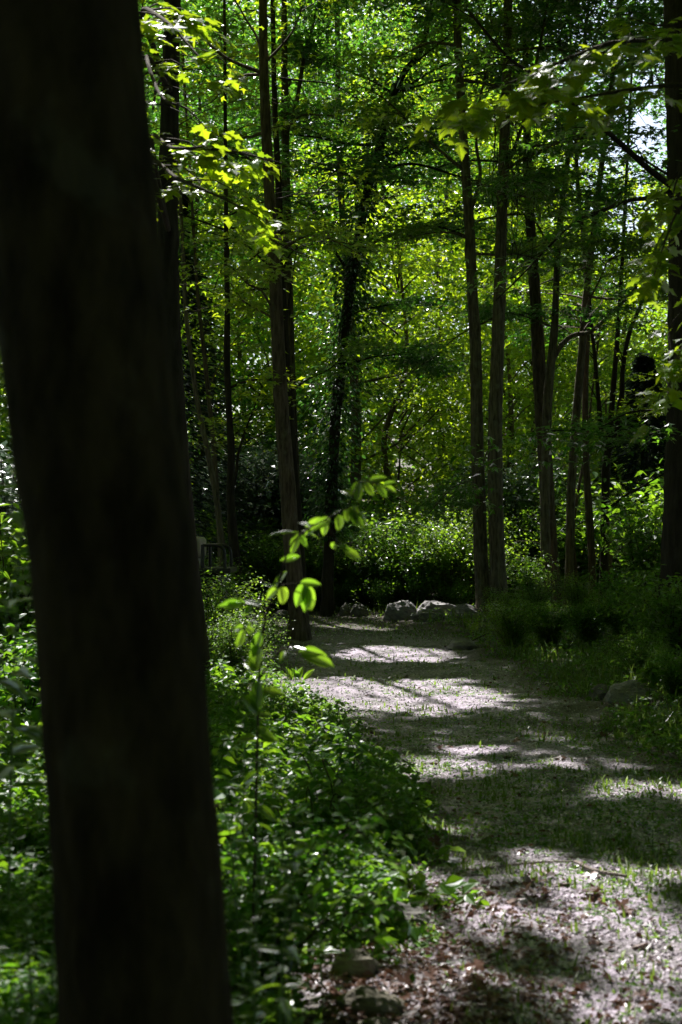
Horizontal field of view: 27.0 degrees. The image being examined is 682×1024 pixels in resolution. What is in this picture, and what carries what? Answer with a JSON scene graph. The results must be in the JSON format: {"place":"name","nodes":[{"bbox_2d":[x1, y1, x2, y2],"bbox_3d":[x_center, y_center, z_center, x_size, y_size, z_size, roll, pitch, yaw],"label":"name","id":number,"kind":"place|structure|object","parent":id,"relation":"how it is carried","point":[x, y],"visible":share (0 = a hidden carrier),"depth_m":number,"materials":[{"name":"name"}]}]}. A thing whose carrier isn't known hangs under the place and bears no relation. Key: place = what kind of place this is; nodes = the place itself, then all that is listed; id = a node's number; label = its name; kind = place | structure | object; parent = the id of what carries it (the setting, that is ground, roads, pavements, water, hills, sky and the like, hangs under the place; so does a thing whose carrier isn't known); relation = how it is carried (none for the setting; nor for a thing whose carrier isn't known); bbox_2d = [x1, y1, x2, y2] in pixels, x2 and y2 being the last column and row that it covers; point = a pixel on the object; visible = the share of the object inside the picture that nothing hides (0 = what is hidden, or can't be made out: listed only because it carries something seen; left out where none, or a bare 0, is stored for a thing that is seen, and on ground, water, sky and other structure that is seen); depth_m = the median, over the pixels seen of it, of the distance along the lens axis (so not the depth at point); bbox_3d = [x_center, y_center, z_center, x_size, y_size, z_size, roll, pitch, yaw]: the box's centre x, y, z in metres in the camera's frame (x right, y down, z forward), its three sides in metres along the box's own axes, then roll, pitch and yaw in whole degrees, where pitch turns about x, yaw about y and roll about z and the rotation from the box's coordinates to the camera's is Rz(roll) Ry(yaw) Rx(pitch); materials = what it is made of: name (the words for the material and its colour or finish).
{"place":"outdoors","nodes":[
{"label":"outdoors","id":0,"kind":"place"},
{"bbox_2d":[2,0,667,434],"label":"sky","id":1,"kind":"structure","parent":0,"point":[647,120],"materials":[{"name":"white"}]},
{"bbox_2d":[0,436,681,1023],"bbox_3d":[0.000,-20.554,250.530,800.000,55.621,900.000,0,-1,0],"label":"ground","id":2,"kind":"structure","parent":0,"point":[540,704],"depth_m":10.48,"materials":[{"name":"gravel"}]},
{"bbox_2d":[0,436,27,584],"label":"bluish shrub","id":3,"kind":"object","parent":2,"relation":"on","point":[7,509],"visible":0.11,"depth_m":29.17,"materials":[{"name":"green plant"}]},
{"bbox_2d":[0,480,34,680],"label":"broadleaf shrub","id":4,"kind":"object","parent":2,"relation":"on","point":[5,594],"visible":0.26,"depth_m":12.76,"materials":[{"name":"green plant"}]},
{"bbox_2d":[0,605,39,725],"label":"broadleaf shrub","id":5,"kind":"object","parent":2,"relation":"on","point":[31,682],"visible":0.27,"depth_m":9.70,"materials":[{"name":"green plant"}]},
{"bbox_2d":[0,442,40,768],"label":"leafy plant","id":6,"kind":"object","parent":2,"relation":"on","point":[16,687],"visible":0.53,"depth_m":3.69,"materials":[{"name":"green plant"}]},
{"bbox_2d":[0,459,45,899],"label":"leafy plant","id":7,"kind":"object","parent":2,"relation":"on","point":[33,733],"visible":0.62,"depth_m":3.88,"materials":[{"name":"green plant"}]},
{"bbox_2d":[0,0,233,1023],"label":"maple tree","id":8,"kind":"object","parent":2,"relation":"on","point":[139,929],"visible":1,"depth_m":2.37,"materials":[{"name":"black plant"}]},
{"bbox_2d":[196,536,236,624],"bbox_3d":[-2.551,1.099,18.455,2.325,1.559,1.150,0,-1,0],"label":"bench","id":9,"kind":"object","parent":2,"relation":"on","point":[202,545],"visible":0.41,"depth_m":17.95,"materials":[{"name":"plastic"}]},
{"bbox_2d":[141,0,305,677],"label":"maple tree","id":10,"kind":"object","parent":2,"relation":"on","point":[173,155],"visible":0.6,"depth_m":9.60,"materials":[{"name":"green plant"}]},
{"bbox_2d":[178,182,277,598],"bbox_3d":[-3.542,-2.446,31.095,4.473,9.700,4.420,-1,-1,22],"label":"conifer tree","id":11,"kind":"object","parent":2,"relation":"on","point":[188,387],"visible":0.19,"depth_m":30.97,"materials":[{"name":"green plant"}]},
{"bbox_2d":[143,0,323,566],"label":"maple tree","id":12,"kind":"object","parent":2,"relation":"on","point":[203,340],"visible":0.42,"depth_m":26.04,"materials":[{"name":"green plant"}]},
{"bbox_2d":[218,788,253,1019],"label":"leafy plant","id":13,"kind":"object","parent":2,"relation":"on","point":[235,903],"visible":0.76,"depth_m":4.39,"materials":[{"name":"green plant"}]},
{"bbox_2d":[200,564,278,670],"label":"barberry shrub","id":14,"kind":"object","parent":2,"relation":"on","point":[208,607],"visible":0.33,"depth_m":15.89,"materials":[{"name":"green plant"}]},
{"bbox_2d":[0,650,489,964],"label":"undergrowth","id":15,"kind":"object","parent":2,"relation":"on","point":[449,885],"visible":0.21,"depth_m":7.08,"materials":[{"name":"green plant"}]},
{"bbox_2d":[140,0,349,514],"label":"dark tree","id":16,"kind":"object","parent":2,"relation":"on","point":[305,401],"visible":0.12,"depth_m":40.80,"materials":[{"name":"plant"}]},
{"bbox_2d":[204,609,295,683],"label":"barberry shrub","id":17,"kind":"object","parent":2,"relation":"on","point":[228,646],"visible":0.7,"depth_m":14.16,"materials":[{"name":"green plant"}]},
{"bbox_2d":[233,917,270,1023],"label":"leafy plant","id":18,"kind":"object","parent":2,"relation":"on","point":[264,1010],"visible":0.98,"depth_m":3.47,"materials":[{"name":"green plant"}]},
{"bbox_2d":[196,511,310,603],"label":"dark shrub","id":19,"kind":"object","parent":2,"relation":"on","point":[239,537],"visible":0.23,"depth_m":32.68,"materials":[{"name":"green plant"}]},
{"bbox_2d":[236,832,277,1019],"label":"leafy plant","id":20,"kind":"object","parent":2,"relation":"on","point":[255,932],"visible":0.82,"depth_m":4.30,"materials":[{"name":"green plant"}]},
{"bbox_2d":[179,162,343,518],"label":"maple tree","id":21,"kind":"object","parent":2,"relation":"on","point":[239,353],"visible":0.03,"depth_m":46.83,"materials":[{"name":"green plant"}]},
{"bbox_2d":[190,442,343,590],"bbox_3d":[-2.111,0.169,34.527,4.787,4.503,4.556,0,-1,-1],"label":"bluish shrub","id":22,"kind":"object","parent":2,"relation":"on","point":[253,469],"visible":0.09,"depth_m":33.63,"materials":[{"name":"green plant"}]},
{"bbox_2d":[205,525,348,610],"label":"barberry shrub","id":23,"kind":"object","parent":2,"relation":"on","point":[270,575],"visible":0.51,"depth_m":31.66,"materials":[{"name":"green plant"}]},
{"bbox_2d":[259,808,300,1006],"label":"leafy plant","id":24,"kind":"object","parent":2,"relation":"on","point":[270,980],"visible":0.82,"depth_m":4.39,"materials":[{"name":"green plant"}]},
{"bbox_2d":[190,423,370,603],"bbox_3d":[-1.608,0.069,34.252,4.763,4.709,5.005,-1,-1,28],"label":"bluish shrub","id":25,"kind":"object","parent":2,"relation":"on","point":[267,483],"visible":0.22,"depth_m":33.31,"materials":[{"name":"green plant"}]},
{"bbox_2d":[140,0,424,485],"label":"maple tree","id":26,"kind":"object","parent":2,"relation":"on","point":[285,145],"visible":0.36,"depth_m":30.29,"materials":[{"name":"green plant"}]},
{"bbox_2d":[251,796,314,1023],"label":"leafy plant","id":27,"kind":"object","parent":2,"relation":"on","point":[286,1007],"visible":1,"depth_m":3.27,"materials":[{"name":"green plant"}]},
{"bbox_2d":[140,0,437,641],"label":"maple tree","id":28,"kind":"object","parent":2,"relation":"on","point":[301,630],"visible":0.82,"depth_m":22.46,"materials":[{"name":"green plant"}]},
{"bbox_2d":[178,0,399,628],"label":"maple tree","id":29,"kind":"object","parent":2,"relation":"on","point":[232,466],"visible":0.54,"depth_m":23.57,"materials":[{"name":"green plant"}]},
{"bbox_2d":[207,430,370,603],"bbox_3d":[-1.239,0.128,34.287,3.935,4.558,4.134,0,-1,-3],"label":"bluish shrub","id":30,"kind":"object","parent":2,"relation":"on","point":[273,490],"visible":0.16,"depth_m":33.43,"materials":[{"name":"green plant"}]},
{"bbox_2d":[179,153,402,503],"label":"maple tree","id":31,"kind":"object","parent":2,"relation":"on","point":[241,368],"visible":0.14,"depth_m":40.61,"materials":[{"name":"green plant"}]},
{"bbox_2d":[178,7,411,566],"bbox_3d":[-7.710,-7.811,21.974,17.294,19.775,7.610,0,-1,-11],"label":"maple tree","id":32,"kind":"object","parent":2,"relation":"on","point":[219,520],"visible":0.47,"depth_m":23.97,"materials":[{"name":"green plant"}]},
{"bbox_2d":[162,0,441,613],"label":"maple tree","id":33,"kind":"object","parent":2,"relation":"on","point":[355,348],"visible":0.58,"depth_m":27.15,"materials":[{"name":"green plant"}]},
{"bbox_2d":[217,475,395,1001],"bbox_3d":[-0.108,0.780,4.533,0.569,1.796,0.202,0,-1,0],"label":"sapling","id":34,"kind":"object","parent":2,"relation":"on","point":[304,595],"visible":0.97,"depth_m":4.52,"materials":[{"name":"green plant"}]},
{"bbox_2d":[253,533,359,610],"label":"barberry shrub","id":35,"kind":"object","parent":2,"relation":"on","point":[317,595],"visible":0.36,"depth_m":31.45,"materials":[{"name":"green plant"}]},
{"bbox_2d":[222,7,399,474],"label":"dark tree","id":36,"kind":"object","parent":2,"relation":"on","point":[319,94],"visible":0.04,"depth_m":62.15,"materials":[{"name":"plant"}]},
{"bbox_2d":[285,752,355,837],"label":"leafy plant","id":37,"kind":"object","parent":2,"relation":"on","point":[344,791],"visible":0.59,"depth_m":6.54,"materials":[{"name":"green plant"}]},
{"bbox_2d":[221,796,433,1005],"bbox_3d":[-0.244,1.342,4.781,1.080,0.768,1.176,0,-1,-2],"label":"broadleaf shrub","id":38,"kind":"object","parent":2,"relation":"on","point":[300,881],"visible":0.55,"depth_m":4.70,"materials":[{"name":"green plant"}]},
{"bbox_2d":[216,137,438,500],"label":"maple tree","id":39,"kind":"object","parent":2,"relation":"on","point":[317,252],"visible":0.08,"depth_m":47.63,"materials":[{"name":"green plant"}]},
{"bbox_2d":[0,0,667,517],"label":"wood","id":40,"kind":"object","parent":2,"relation":"on","point":[560,410],"visible":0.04,"depth_m":80.38,"materials":[{"name":"plant"}]},
{"bbox_2d":[0,590,681,1023],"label":"ground cover","id":41,"kind":"object","parent":2,"relation":"on","point":[400,788],"visible":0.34,"depth_m":7.32,"materials":[{"name":"green plant"}]},
{"bbox_2d":[5,908,50,1023],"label":"leafy plant","id":42,"kind":"object","parent":41,"relation":"on","point":[41,1003],"visible":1,"depth_m":3.57,"materials":[{"name":"green plant"}]},
{"bbox_2d":[0,594,681,1023],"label":"grass","id":43,"kind":"structure","parent":2,"relation":"on","point":[576,672],"depth_m":9.21,"materials":[{"name":"plant"}]},
{"bbox_2d":[314,573,373,609],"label":"broadleaf shrub","id":44,"kind":"object","parent":2,"relation":"on","point":[345,587],"visible":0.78,"depth_m":31.13,"materials":[{"name":"green plant"}]},
{"bbox_2d":[270,474,426,591],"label":"thicket bush","id":45,"kind":"object","parent":2,"relation":"on","point":[369,505],"visible":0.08,"depth_m":35.24,"materials":[{"name":"green plant"}]},
{"bbox_2d":[325,727,385,799],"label":"leafy plant","id":46,"kind":"object","parent":2,"relation":"on","point":[359,758],"visible":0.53,"depth_m":7.88,"materials":[{"name":"green plant"}]},
{"bbox_2d":[330,948,380,977],"bbox_3d":[0.039,1.625,5.115,0.218,0.136,0.185,0,-1,0],"label":"stone","id":47,"kind":"object","parent":2,"relation":"on","point":[359,962],"visible":0.48,"depth_m":5.05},
{"bbox_2d":[303,516,410,604],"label":"dark shrub","id":48,"kind":"object","parent":2,"relation":"on","point":[338,578],"visible":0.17,"depth_m":32.27,"materials":[{"name":"green plant"}]},
{"bbox_2d":[140,0,593,520],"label":"maple tree","id":49,"kind":"object","parent":2,"relation":"on","point":[388,376],"visible":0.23,"depth_m":36.84,"materials":[{"name":"green plant"}]},
{"bbox_2d":[336,985,406,1017],"bbox_3d":[0.098,1.636,4.732,0.240,0.104,0.159,0,-1,-15],"label":"stone","id":50,"kind":"object","parent":2,"relation":"on","point":[367,998],"visible":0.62,"depth_m":4.70,"materials":[{"name":"stone"}]},
{"bbox_2d":[308,521,450,608],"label":"barberry shrub","id":51,"kind":"object","parent":2,"relation":"on","point":[382,572],"visible":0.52,"depth_m":30.98,"materials":[{"name":"green plant"}]},
{"bbox_2d":[359,573,401,611],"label":"broadleaf shrub","id":52,"kind":"object","parent":2,"relation":"on","point":[382,595],"visible":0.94,"depth_m":30.04,"materials":[{"name":"green plant"}]},
{"bbox_2d":[295,0,474,499],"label":"maple tree","id":53,"kind":"object","parent":2,"relation":"on","point":[417,198],"visible":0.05,"depth_m":62.16,"materials":[{"name":"green plant"}]},
{"bbox_2d":[264,194,557,526],"bbox_3d":[1.779,-3.137,39.426,8.263,10.974,8.699,0,-1,-2],"label":"maple tree","id":54,"kind":"object","parent":2,"relation":"on","point":[384,456],"visible":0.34,"depth_m":38.55,"materials":[{"name":"green plant"}]},
{"bbox_2d":[340,516,489,604],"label":"barberry shrub","id":55,"kind":"object","parent":2,"relation":"on","point":[406,569],"visible":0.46,"depth_m":30.53,"materials":[{"name":"green plant"}]},
{"bbox_2d":[390,566,446,607],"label":"broadleaf shrub","id":56,"kind":"object","parent":2,"relation":"on","point":[418,593],"visible":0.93,"depth_m":30.15,"materials":[{"name":"green plant"}]},
{"bbox_2d":[220,0,635,616],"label":"leaning tree","id":57,"kind":"object","parent":2,"relation":"on","point":[400,172],"visible":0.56,"depth_m":29.95,"materials":[{"name":"green plant"}]},
{"bbox_2d":[273,63,472,610],"bbox_3d":[0.491,-3.630,30.147,4.301,11.429,3.012,1,-1,-25],"label":"climbing vine","id":58,"kind":"object","parent":57,"relation":"attached to","point":[363,272],"visible":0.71,"depth_m":29.96,"materials":[{"name":"green plant"}]},
{"bbox_2d":[305,37,576,516],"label":"maple tree","id":59,"kind":"object","parent":2,"relation":"on","point":[406,481],"visible":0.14,"depth_m":46.43,"materials":[{"name":"green plant"}]},
{"bbox_2d":[354,494,540,602],"bbox_3d":[2.216,0.916,30.753,3.962,2.689,4.348,-1,-2,42],"label":"barberry shrub","id":60,"kind":"object","parent":2,"relation":"on","point":[456,571],"visible":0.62,"depth_m":30.32,"materials":[{"name":"green plant"}]},
{"bbox_2d":[263,609,681,1023],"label":"leaf litter","id":61,"kind":"object","parent":2,"relation":"on","point":[386,970],"visible":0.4,"depth_m":5.05,"materials":[{"name":"plant"}]},
{"bbox_2d":[408,522,540,605],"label":"barberry shrub","id":62,"kind":"object","parent":2,"relation":"on","point":[472,566],"visible":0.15,"depth_m":30.86,"materials":[{"name":"green plant"}]},
{"bbox_2d":[375,0,580,478],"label":"maple tree","id":63,"kind":"object","parent":2,"relation":"on","point":[454,262],"visible":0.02,"depth_m":59.30,"materials":[{"name":"green plant"}]},
{"bbox_2d":[418,505,539,598],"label":"thicket bush","id":64,"kind":"object","parent":2,"relation":"on","point":[517,528],"visible":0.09,"depth_m":32.42,"materials":[{"name":"green plant"}]},
{"bbox_2d":[328,0,635,617],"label":"maple tree","id":65,"kind":"object","parent":2,"relation":"on","point":[417,231],"visible":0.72,"depth_m":27.17,"materials":[{"name":"green plant"}]},
{"bbox_2d":[366,0,617,607],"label":"maple tree","id":66,"kind":"object","parent":2,"relation":"on","point":[538,352],"visible":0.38,"depth_m":30.37,"materials":[{"name":"green plant"}]},
{"bbox_2d":[365,195,631,513],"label":"maple tree","id":67,"kind":"object","parent":2,"relation":"on","point":[511,413],"visible":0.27,"depth_m":42.47,"materials":[{"name":"green plant"}]},
{"bbox_2d":[349,0,666,617],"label":"maple tree","id":68,"kind":"object","parent":2,"relation":"on","point":[497,571],"visible":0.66,"depth_m":26.87,"materials":[{"name":"green plant"}]},
{"bbox_2d":[488,90,534,297],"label":"hanging vine","id":69,"kind":"object","parent":68,"relation":"hanging from","point":[516,204],"visible":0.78,"depth_m":26.41,"materials":[{"name":"green plant"}]},
{"bbox_2d":[417,445,600,597],"bbox_3d":[4.479,0.134,35.528,4.787,4.385,4.556,0,-1,-16],"label":"bluish shrub","id":70,"kind":"object","parent":2,"relation":"on","point":[518,485],"visible":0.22,"depth_m":34.97,"materials":[{"name":"green plant"}]},
{"bbox_2d":[466,597,555,652],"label":"dark shrub","id":71,"kind":"object","parent":2,"relation":"on","point":[515,630],"visible":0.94,"depth_m":19.27,"materials":[{"name":"green plant"}]},
{"bbox_2d":[442,446,596,594],"bbox_3d":[4.334,0.300,35.994,3.696,3.984,4.002,1,-1,-21],"label":"thicket bush","id":72,"kind":"object","parent":2,"relation":"on","point":[453,458],"visible":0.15,"depth_m":35.26,"materials":[{"name":"green plant"}]},
{"bbox_2d":[372,0,681,641],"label":"maple tree","id":73,"kind":"object","parent":2,"relation":"on","point":[671,549],"visible":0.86,"depth_m":19.58,"materials":[{"name":"green plant"}]},
{"bbox_2d":[411,101,650,512],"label":"maple tree","id":74,"kind":"object","parent":2,"relation":"on","point":[513,368],"visible":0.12,"depth_m":47.80,"materials":[{"name":"green plant"}]},
{"bbox_2d":[505,547,559,603],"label":"broadleaf shrub","id":75,"kind":"object","parent":2,"relation":"on","point":[527,578],"visible":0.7,"depth_m":28.68,"materials":[{"name":"green plant"}]},
{"bbox_2d":[402,7,681,443],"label":"maple tree","id":76,"kind":"object","parent":2,"relation":"on","point":[532,100],"visible":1,"depth_m":7.36,"materials":[{"name":"green plant"}]},
{"bbox_2d":[508,595,585,649],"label":"dark shrub","id":77,"kind":"object","parent":2,"relation":"on","point":[541,633],"visible":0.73,"depth_m":19.74,"materials":[{"name":"green plant"}]},
{"bbox_2d":[428,0,666,605],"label":"maple tree","id":78,"kind":"object","parent":2,"relation":"on","point":[567,311],"visible":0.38,"depth_m":31.49,"materials":[{"name":"green plant"}]},
{"bbox_2d":[487,486,615,595],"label":"thicket bush","id":79,"kind":"object","parent":2,"relation":"on","point":[531,554],"visible":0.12,"depth_m":34.63,"materials":[{"name":"green plant"}]},
{"bbox_2d":[438,0,668,608],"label":"forked tree","id":80,"kind":"object","parent":2,"relation":"on","point":[554,349],"visible":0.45,"depth_m":29.77,"materials":[{"name":"green plant"}]},
{"bbox_2d":[463,0,666,595],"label":"maple tree","id":81,"kind":"object","parent":2,"relation":"on","point":[659,112],"visible":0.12,"depth_m":36.47,"materials":[{"name":"green plant"}]},
{"bbox_2d":[478,0,667,607],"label":"maple tree","id":82,"kind":"object","parent":2,"relation":"on","point":[616,243],"visible":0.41,"depth_m":30.89,"materials":[{"name":"green plant"}]},
{"bbox_2d":[514,492,634,594],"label":"thicket bush","id":83,"kind":"object","parent":2,"relation":"on","point":[581,546],"visible":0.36,"depth_m":33.48,"materials":[{"name":"green plant"}]},
{"bbox_2d":[543,569,605,615],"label":"barberry shrub","id":84,"kind":"object","parent":2,"relation":"on","point":[577,593],"visible":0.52,"depth_m":24.58,"materials":[{"name":"green plant"}]},
{"bbox_2d":[504,162,667,509],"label":"maple tree","id":85,"kind":"object","parent":2,"relation":"on","point":[573,368],"visible":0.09,"depth_m":46.65,"materials":[{"name":"green plant"}]},
{"bbox_2d":[549,595,628,646],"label":"dark shrub","id":86,"kind":"object","parent":2,"relation":"on","point":[591,625],"visible":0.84,"depth_m":19.48,"materials":[{"name":"green plant"}]},
{"bbox_2d":[513,0,667,603],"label":"triple stem tree","id":87,"kind":"object","parent":2,"relation":"on","point":[605,469],"visible":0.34,"depth_m":31.95,"materials":[{"name":"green plant"}]},
{"bbox_2d":[529,351,666,530],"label":"young tree","id":88,"kind":"object","parent":2,"relation":"on","point":[594,399],"visible":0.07,"depth_m":41.11,"materials":[{"name":"green plant"}]},
{"bbox_2d":[554,464,663,594],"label":"thicket bush","id":89,"kind":"object","parent":2,"relation":"on","point":[652,494],"visible":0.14,"depth_m":34.10,"materials":[{"name":"green plant"}]},
{"bbox_2d":[581,558,657,614],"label":"broadleaf shrub","id":90,"kind":"object","parent":2,"relation":"on","point":[601,585],"visible":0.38,"depth_m":23.73,"materials":[{"name":"green plant"}]},
{"bbox_2d":[582,584,657,641],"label":"dark shrub","id":91,"kind":"object","parent":2,"relation":"on","point":[616,624],"visible":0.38,"depth_m":19.64,"materials":[{"name":"green plant"}]},
{"bbox_2d":[581,478,663,601],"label":"broadleaf shrub","id":92,"kind":"object","parent":2,"relation":"on","point":[630,550],"visible":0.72,"depth_m":30.18,"materials":[{"name":"green plant"}]},
{"bbox_2d":[579,352,665,578],"bbox_3d":[7.958,-0.811,37.062,4.474,6.700,4.423,-1,-1,22],"label":"conifer tree","id":93,"kind":"object","parent":2,"relation":"on","point":[644,364],"visible":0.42,"depth_m":36.85,"materials":[{"name":"green plant"}]},
{"bbox_2d":[577,201,667,489],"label":"maple tree","id":94,"kind":"object","parent":2,"relation":"on","point":[658,355],"visible":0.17,"depth_m":41.82,"materials":[{"name":"green plant"}]},
{"bbox_2d":[602,680,660,702],"bbox_3d":[2.702,1.700,13.208,0.538,0.268,0.358,0,-1,0],"label":"rock","id":95,"kind":"object","parent":2,"relation":"on","point":[624,691],"visible":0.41,"depth_m":13.15,"materials":[{"name":"stone"}]},
{"bbox_2d":[591,625,679,679],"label":"barberry shrub","id":96,"kind":"object","parent":2,"relation":"on","point":[633,652],"visible":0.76,"depth_m":14.76,"materials":[{"name":"green plant"}]},
{"bbox_2d":[595,576,680,649],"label":"broadleaf shrub","id":97,"kind":"object","parent":2,"relation":"on","point":[643,619],"visible":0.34,"depth_m":18.44,"materials":[{"name":"green plant"}]},
{"bbox_2d":[608,561,681,662],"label":"broadleaf shrub","id":98,"kind":"object","parent":2,"relation":"on","point":[667,623],"visible":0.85,"depth_m":16.16,"materials":[{"name":"green plant"}]},
{"bbox_2d":[636,658,665,704],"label":"leafy plant","id":99,"kind":"object","parent":2,"relation":"on","point":[651,686],"visible":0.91,"depth_m":12.76,"materials":[{"name":"green plant"}]},
{"bbox_2d":[627,643,681,699],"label":"dark shrub","id":100,"kind":"object","parent":2,"relation":"on","point":[671,680],"visible":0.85,"depth_m":12.92,"materials":[{"name":"green plant"}]},
{"bbox_2d":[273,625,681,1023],"bbox_3d":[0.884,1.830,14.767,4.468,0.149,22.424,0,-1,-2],"label":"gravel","id":101,"kind":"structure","parent":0,"point":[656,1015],"depth_m":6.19,"materials":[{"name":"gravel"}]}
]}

